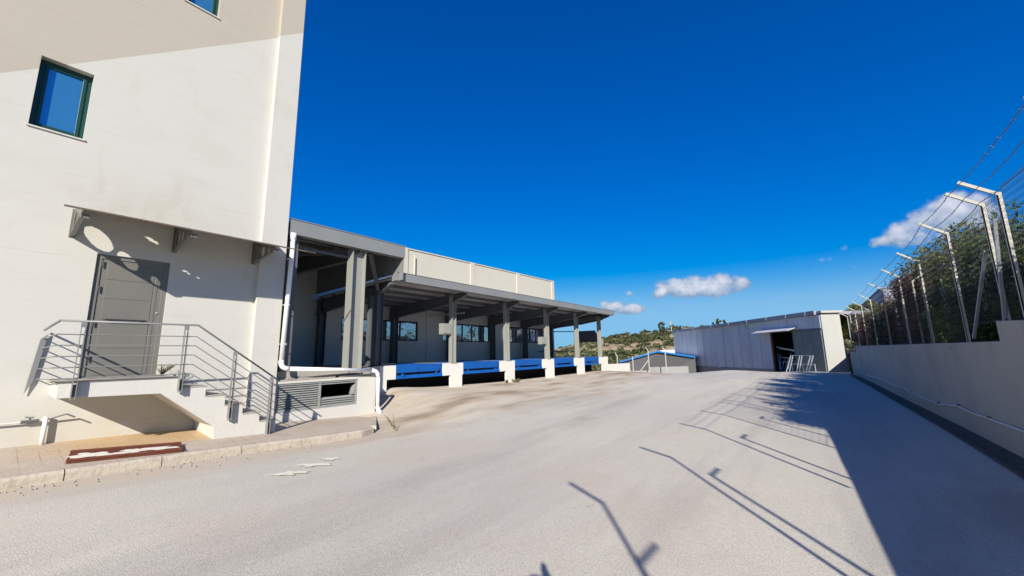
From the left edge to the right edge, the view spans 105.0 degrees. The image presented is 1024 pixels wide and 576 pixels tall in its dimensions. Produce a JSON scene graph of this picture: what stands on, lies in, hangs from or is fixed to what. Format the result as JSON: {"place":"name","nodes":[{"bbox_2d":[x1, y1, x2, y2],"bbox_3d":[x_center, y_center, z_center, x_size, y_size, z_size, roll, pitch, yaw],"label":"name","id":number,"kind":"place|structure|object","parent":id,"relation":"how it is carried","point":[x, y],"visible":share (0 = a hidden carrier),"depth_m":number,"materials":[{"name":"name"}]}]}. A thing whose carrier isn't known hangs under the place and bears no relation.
{"place":"outdoors","nodes":[
{"label":"outdoors","id":0,"kind":"place"},
{"bbox_2d":[0,416,370,476],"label":"pavement","id":1,"kind":"structure","parent":0,"point":[17,460],"depth_m":6.65,"materials":[{"name":"beige concrete"}]},
{"bbox_2d":[0,413,75,444],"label":"water standpipe","id":2,"kind":"object","parent":1,"relation":"on","point":[43,429],"visible":0.98,"depth_m":6.16,"materials":[{"name":"white plastic"}]},
{"bbox_2d":[66,442,182,463],"bbox_3d":[-5.838,2.480,5.978,1.267,0.148,0.551,7,-13,-41],"label":"rusty tray","id":3,"kind":"object","parent":1,"relation":"on","point":[86,455],"visible":1,"depth_m":5.90,"materials":[{"name":"orange metal"}]},
{"bbox_2d":[24,319,279,438],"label":"concrete staircase","id":4,"kind":"structure","parent":1,"relation":"on","point":[213,415],"depth_m":6.81,"materials":[{"name":"white paint"}]},
{"bbox_2d":[156,363,175,373],"bbox_3d":[-6.422,1.506,7.292,0.337,0.232,0.312,-8,-12,37],"label":"dry weed","id":5,"kind":"object","parent":4,"relation":"on","point":[165,370],"visible":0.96,"depth_m":7.24,"materials":[{"name":"beige plant"}]},
{"bbox_2d":[0,419,433,495],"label":"gravel","id":6,"kind":"structure","parent":0,"point":[196,465],"depth_m":6.00,"materials":[{"name":"gravel"}]},
{"bbox_2d":[0,370,1023,575],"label":"road","id":7,"kind":"structure","parent":0,"point":[710,473],"depth_m":4.65,"materials":[{"name":"concrete"}]},
{"bbox_2d":[0,0,315,447],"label":"tower building","id":8,"kind":"structure","parent":7,"relation":"on","point":[147,147],"depth_m":7.46,"materials":[{"name":"paint"}]},
{"bbox_2d":[26,59,92,140],"bbox_3d":[-7.840,-3.266,6.853,0.205,1.295,0.660,-8,-12,37],"label":"window","id":9,"kind":"structure","parent":8,"relation":"in","point":[61,98],"depth_m":6.88,"materials":[{"name":"teal"}]},
{"bbox_2d":[79,254,169,377],"bbox_3d":[-7.021,0.521,7.172,0.128,2.170,1.000,-8,-12,37],"label":"door","id":10,"kind":"structure","parent":8,"relation":"in","point":[124,289],"depth_m":7.15,"materials":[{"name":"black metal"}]},
{"bbox_2d":[185,0,219,19],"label":"window","id":11,"kind":"structure","parent":8,"relation":"in","point":[209,6],"depth_m":8.85,"materials":[{"name":"teal"}]},
{"bbox_2d":[278,233,382,412],"bbox_3d":[-4.458,1.050,10.059,0.204,4.539,2.706,-9,-12,38],"label":"drainpipe","id":12,"kind":"object","parent":8,"relation":"attached to","point":[286,305],"visible":0.99,"depth_m":9.28,"materials":[{"name":"white plastic"}]},
{"bbox_2d":[0,416,375,490],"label":"kerb","id":13,"kind":"structure","parent":7,"relation":"on","point":[46,477],"depth_m":5.92,"materials":[{"name":"concrete"}]},
{"bbox_2d":[270,471,307,475],"bbox_3d":[-3.201,2.675,5.684,0.584,0.022,0.232,1,-10,-11],"label":"plaster splash","id":14,"kind":"object","parent":7,"relation":"on","point":[286,473],"visible":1,"depth_m":5.68,"materials":[{"name":"white paint"}]},
{"bbox_2d":[296,463,330,466],"bbox_3d":[-3.097,2.757,6.128,0.525,0.020,0.210,2,-10,-18],"label":"plaster splash","id":15,"kind":"object","parent":7,"relation":"on","point":[309,465],"visible":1,"depth_m":6.14,"materials":[{"name":"white paint"}]},
{"bbox_2d":[318,457,340,459],"bbox_3d":[-3.020,2.825,6.494,0.239,0.015,0.326,-8,-12,37],"label":"plaster splash","id":16,"kind":"object","parent":7,"relation":"on","point":[329,458],"visible":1,"depth_m":6.53,"materials":[{"name":"white paint"}]},
{"bbox_2d":[384,415,395,430],"bbox_3d":[-2.797,3.065,8.962,0.407,0.381,0.240,-8,-12,37],"label":"weed","id":17,"kind":"object","parent":7,"relation":"on","point":[390,421],"visible":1,"depth_m":8.92,"materials":[{"name":"beige plant"}]},
{"bbox_2d":[289,221,554,365],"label":"warehouse","id":18,"kind":"structure","parent":7,"relation":"on","point":[421,338],"depth_m":19.72,"materials":[{"name":"paint"}]},
{"bbox_2d":[340,317,417,340],"bbox_3d":[-5.797,1.877,17.517,0.052,0.920,3.920,-8,-12,37],"label":"window","id":19,"kind":"structure","parent":18,"relation":"in","point":[407,330],"depth_m":18.29,"materials":[{"name":"blue"}]},
{"bbox_2d":[429,312,464,316],"bbox_3d":[-3.184,1.283,19.096,2.165,0.075,0.073,-6,-11,30],"label":"tube lamp","id":20,"kind":"object","parent":18,"relation":"attached to","point":[447,314],"visible":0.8,"depth_m":19.08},
{"bbox_2d":[443,324,488,341],"bbox_3d":[-2.502,2.505,21.781,0.052,0.960,3.730,-8,-12,37],"label":"window","id":21,"kind":"structure","parent":18,"relation":"in","point":[464,332],"depth_m":22.05,"materials":[{"name":"blue"}]},
{"bbox_2d":[502,326,541,342],"bbox_3d":[0.741,3.123,25.978,0.052,1.000,4.550,-8,-12,37],"label":"window","id":22,"kind":"structure","parent":18,"relation":"in","point":[515,332],"depth_m":25.80,"materials":[{"name":"blue"}]},
{"bbox_2d":[273,357,607,422],"bbox_3d":[-1.165,4.542,18.601,5.510,2.173,20.915,-8,-12,37],"label":"loading dock","id":23,"kind":"object","parent":7,"relation":"on","point":[305,395],"visible":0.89,"depth_m":10.72,"materials":[{"name":"concrete"}]},
{"bbox_2d":[382,363,441,378],"bbox_3d":[-3.916,2.981,14.208,1.940,0.452,2.041,-8,-12,37],"label":"dock leveller","id":24,"kind":"object","parent":23,"relation":"attached to","point":[412,367],"visible":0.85,"depth_m":13.64,"materials":[{"name":"blue paint"}]},
{"bbox_2d":[277,218,614,374],"bbox_3d":[-1.341,1.610,18.835,5.415,4.140,20.260,-8,-12,37],"label":"dock canopy","id":25,"kind":"object","parent":23,"relation":"on","point":[352,263],"visible":0.88,"depth_m":14.23,"materials":[{"name":"grey metal"}]},
{"bbox_2d":[431,361,499,373],"bbox_3d":[-1.960,3.365,16.737,1.940,0.452,2.244,-8,-12,37],"label":"dock leveller","id":26,"kind":"object","parent":23,"relation":"attached to","point":[476,364],"visible":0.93,"depth_m":16.15,"materials":[{"name":"blue paint"}]},
{"bbox_2d":[483,359,541,369],"bbox_3d":[0.081,3.766,19.375,1.940,0.452,2.284,-8,-12,37],"label":"dock leveller","id":27,"kind":"object","parent":23,"relation":"attached to","point":[523,362],"visible":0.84,"depth_m":18.86,"materials":[{"name":"blue paint"}]},
{"bbox_2d":[533,358,573,366],"bbox_3d":[2.118,4.167,22.009,1.940,0.452,2.195,-8,-12,37],"label":"dock leveller","id":28,"kind":"object","parent":23,"relation":"attached to","point":[563,360],"visible":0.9,"depth_m":21.46,"materials":[{"name":"blue paint"}]},
{"bbox_2d":[537,330,596,351],"bbox_3d":[3.899,3.878,27.204,4.308,1.780,1.013,-2,-9,3],"label":"dock end rail","id":29,"kind":"object","parent":23,"relation":"on","point":[588,336],"visible":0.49,"depth_m":27.18,"materials":[{"name":"grey metal"}]},
{"bbox_2d":[560,357,598,364],"bbox_3d":[4.147,4.566,24.633,1.940,0.452,2.044,-8,-12,37],"label":"dock leveller","id":30,"kind":"object","parent":23,"relation":"attached to","point":[589,359],"visible":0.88,"depth_m":24.03,"materials":[{"name":"blue paint"}]},
{"bbox_2d":[608,363,629,370],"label":"end wall","id":31,"kind":"structure","parent":7,"relation":"on","point":[620,367],"depth_m":27.32,"materials":[{"name":"white paint"}]},
{"bbox_2d":[786,355,815,371],"bbox_3d":[24.926,6.636,34.292,1.065,1.492,3.809,-1,-9,2],"label":"metal rack","id":32,"kind":"object","parent":7,"relation":"on","point":[810,364],"visible":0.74,"depth_m":34.08,"materials":[{"name":"silver metal"}]},
{"bbox_2d":[850,320,1023,457],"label":"boundary wall","id":33,"kind":"structure","parent":7,"relation":"on","point":[986,379],"depth_m":7.64,"materials":[{"name":"grey concrete"}]},
{"bbox_2d":[846,350,852,373],"bbox_3d":[24.662,5.438,28.677,0.155,1.816,0.278,-1,-9,-1],"label":"black pipe","id":34,"kind":"object","parent":33,"relation":"attached to","point":[849,362],"visible":0.83,"depth_m":28.70,"materials":[{"name":"grey metal"}]},
{"bbox_2d":[840,97,1023,351],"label":"security fence","id":35,"kind":"object","parent":33,"relation":"on","point":[996,260],"visible":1,"depth_m":7.08,"materials":[{"name":"grey metal"}]},
{"bbox_2d":[858,372,1023,432],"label":"pipe","id":36,"kind":"object","parent":33,"relation":"attached to","point":[991,419],"depth_m":7.81,"materials":[{"name":"white plastic"}]},
{"bbox_2d":[850,375,1023,477],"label":"gutter","id":37,"kind":"object","parent":7,"relation":"on","point":[1010,460],"visible":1,"depth_m":7.36,"materials":[{"name":"grey concrete"}]},
{"bbox_2d":[289,0,1023,348],"label":"sky","id":38,"kind":"structure","parent":0,"point":[695,163],"materials":[{"name":"blue"}]},
{"bbox_2d":[555,327,860,360],"bbox_3d":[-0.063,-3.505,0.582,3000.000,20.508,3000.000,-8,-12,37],"label":"hill","id":39,"kind":"structure","parent":0,"point":[614,346],"depth_m":184.24,"materials":[{"name":"green plant"}]},
{"bbox_2d":[620,351,695,372],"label":"blue trimmed shed","id":40,"kind":"structure","parent":39,"relation":"on","point":[656,358],"depth_m":55.64,"materials":[{"name":"grey metal"}]},
{"bbox_2d":[658,322,665,331],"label":"ridge tree","id":41,"kind":"object","parent":39,"relation":"on","point":[662,327],"visible":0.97,"depth_m":222.85,"materials":[{"name":"green plant"}]},
{"bbox_2d":[660,349,674,352],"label":"white shed","id":42,"kind":"structure","parent":39,"relation":"on","point":[671,350],"depth_m":77.13,"materials":[{"name":"white"}]},
{"bbox_2d":[650,366,688,372],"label":"boundary wall","id":43,"kind":"structure","parent":39,"relation":"on","point":[679,369],"depth_m":36.07,"materials":[{"name":"white concrete"}]},
{"bbox_2d":[669,325,681,329],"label":"ridge tree","id":44,"kind":"object","parent":39,"relation":"on","point":[676,328],"visible":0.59,"depth_m":215.88,"materials":[{"name":"green plant"}]},
{"bbox_2d":[555,325,856,370],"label":"scrub","id":45,"kind":"object","parent":39,"relation":"on","point":[641,336],"visible":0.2,"depth_m":177.32,"materials":[{"name":"green plant"}]},
{"bbox_2d":[712,318,725,324],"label":"ridge tree","id":46,"kind":"object","parent":39,"relation":"on","point":[717,321],"visible":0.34,"depth_m":176.05,"materials":[{"name":"green plant"}]},
{"bbox_2d":[671,310,869,372],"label":"metal shed","id":47,"kind":"structure","parent":39,"relation":"on","point":[750,345],"depth_m":41.07,"materials":[{"name":"grey metal"}]},
{"bbox_2d":[777,347,795,370],"bbox_3d":[26.399,6.793,37.906,1.065,2.260,3.235,-2,-9,3],"label":"metal rack","id":48,"kind":"object","parent":47,"relation":"in","point":[787,360],"visible":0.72,"depth_m":37.84,"materials":[{"name":"silver metal"}]},
{"bbox_2d":[792,329,826,371],"bbox_3d":[25.814,5.497,34.209,0.070,3.600,3.570,-1,-9,2],"label":"sliding door","id":49,"kind":"structure","parent":47,"relation":"in","point":[806,342],"depth_m":34.00,"materials":[{"name":"grey metal"}]},
{"bbox_2d":[845,350,854,371],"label":"bank","id":50,"kind":"structure","parent":0,"point":[847,359],"depth_m":41.49,"materials":[{"name":"soil"}]},
{"bbox_2d":[840,300,879,342],"bbox_3d":[31.551,4.175,35.416,5.265,6.044,5.393,-4,-10,17],"label":"broadleaf tree","id":51,"kind":"object","parent":50,"relation":"on","point":[844,327],"visible":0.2,"depth_m":34.97,"materials":[{"name":"green plant"}]},
{"bbox_2d":[853,311,876,345],"bbox_3d":[22.910,3.045,24.837,2.150,3.572,6.126,-8,-12,37],"label":"dead conifer","id":52,"kind":"object","parent":50,"relation":"on","point":[859,326],"visible":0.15,"depth_m":24.53,"materials":[{"name":"brown plant"}]},
{"bbox_2d":[860,303,888,345],"bbox_3d":[19.523,2.220,20.160,2.356,2.974,4.586,-8,-12,37],"label":"cypress tree","id":53,"kind":"object","parent":50,"relation":"on","point":[878,330],"visible":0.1,"depth_m":20.65,"materials":[{"name":"green plant"}]},
{"bbox_2d":[873,295,905,344],"bbox_3d":[17.696,1.663,17.754,1.862,3.179,3.656,-8,-12,37],"label":"dead conifer","id":54,"kind":"object","parent":50,"relation":"on","point":[882,316],"visible":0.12,"depth_m":17.80,"materials":[{"name":"brown plant"}]},
{"bbox_2d":[890,299,917,344],"bbox_3d":[16.545,1.235,15.673,2.344,3.405,3.371,-8,-12,37],"label":"pine tree","id":55,"kind":"object","parent":50,"relation":"on","point":[896,342],"visible":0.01,"depth_m":16.06,"materials":[{"name":"green plant"}]},
{"bbox_2d":[881,261,940,343],"bbox_3d":[14.655,0.873,13.957,2.196,3.783,3.708,-8,-12,37],"label":"dead conifer","id":56,"kind":"object","parent":50,"relation":"on","point":[907,311],"visible":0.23,"depth_m":13.95,"materials":[{"name":"brown plant"}]},
{"bbox_2d":[896,235,976,343],"bbox_3d":[13.340,0.383,11.475,2.495,3.782,3.490,-16,-18,57],"label":"broadleaf tree","id":57,"kind":"object","parent":50,"relation":"on","point":[937,327],"visible":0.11,"depth_m":11.85,"materials":[{"name":"green plant"}]},
{"bbox_2d":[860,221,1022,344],"bbox_3d":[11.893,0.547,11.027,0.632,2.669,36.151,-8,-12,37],"label":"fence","id":58,"kind":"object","parent":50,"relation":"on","point":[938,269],"visible":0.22,"depth_m":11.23,"materials":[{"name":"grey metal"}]},
{"bbox_2d":[919,218,1023,342],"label":"cypress tree","id":59,"kind":"object","parent":50,"relation":"on","point":[939,261],"visible":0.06,"depth_m":9.44,"materials":[{"name":"plant"}]},
{"bbox_2d":[935,271,1019,347],"bbox_3d":[10.257,0.695,8.086,2.079,2.416,3.404,-8,-12,37],"label":"shrub","id":60,"kind":"object","parent":50,"relation":"on","point":[980,339],"visible":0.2,"depth_m":8.22,"materials":[{"name":"green plant"}]},
{"bbox_2d":[947,226,1023,341],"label":"cypress tree","id":61,"kind":"object","parent":50,"relation":"on","point":[976,273],"visible":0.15,"depth_m":7.80,"materials":[{"name":"plant"}]},
{"bbox_2d":[973,199,1023,319],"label":"cypress tree","id":62,"kind":"object","parent":50,"relation":"on","point":[1016,236],"visible":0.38,"depth_m":6.51,"materials":[{"name":"plant"}]},
{"bbox_2d":[863,287,896,305],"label":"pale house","id":63,"kind":"structure","parent":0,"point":[872,295],"depth_m":42.27,"materials":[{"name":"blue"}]},
{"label":"low kerb wall","id":64,"kind":"object","parent":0,"visible":0},
{"bbox_2d":[615,347,666,371],"bbox_3d":[11.518,6.675,35.253,4.381,2.715,0.141,-4,-10,17],"label":"wire fence","id":65,"kind":"object","parent":64,"relation":"on","point":[647,361],"visible":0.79,"depth_m":35.11,"materials":[{"name":"white metal"}]}
]}

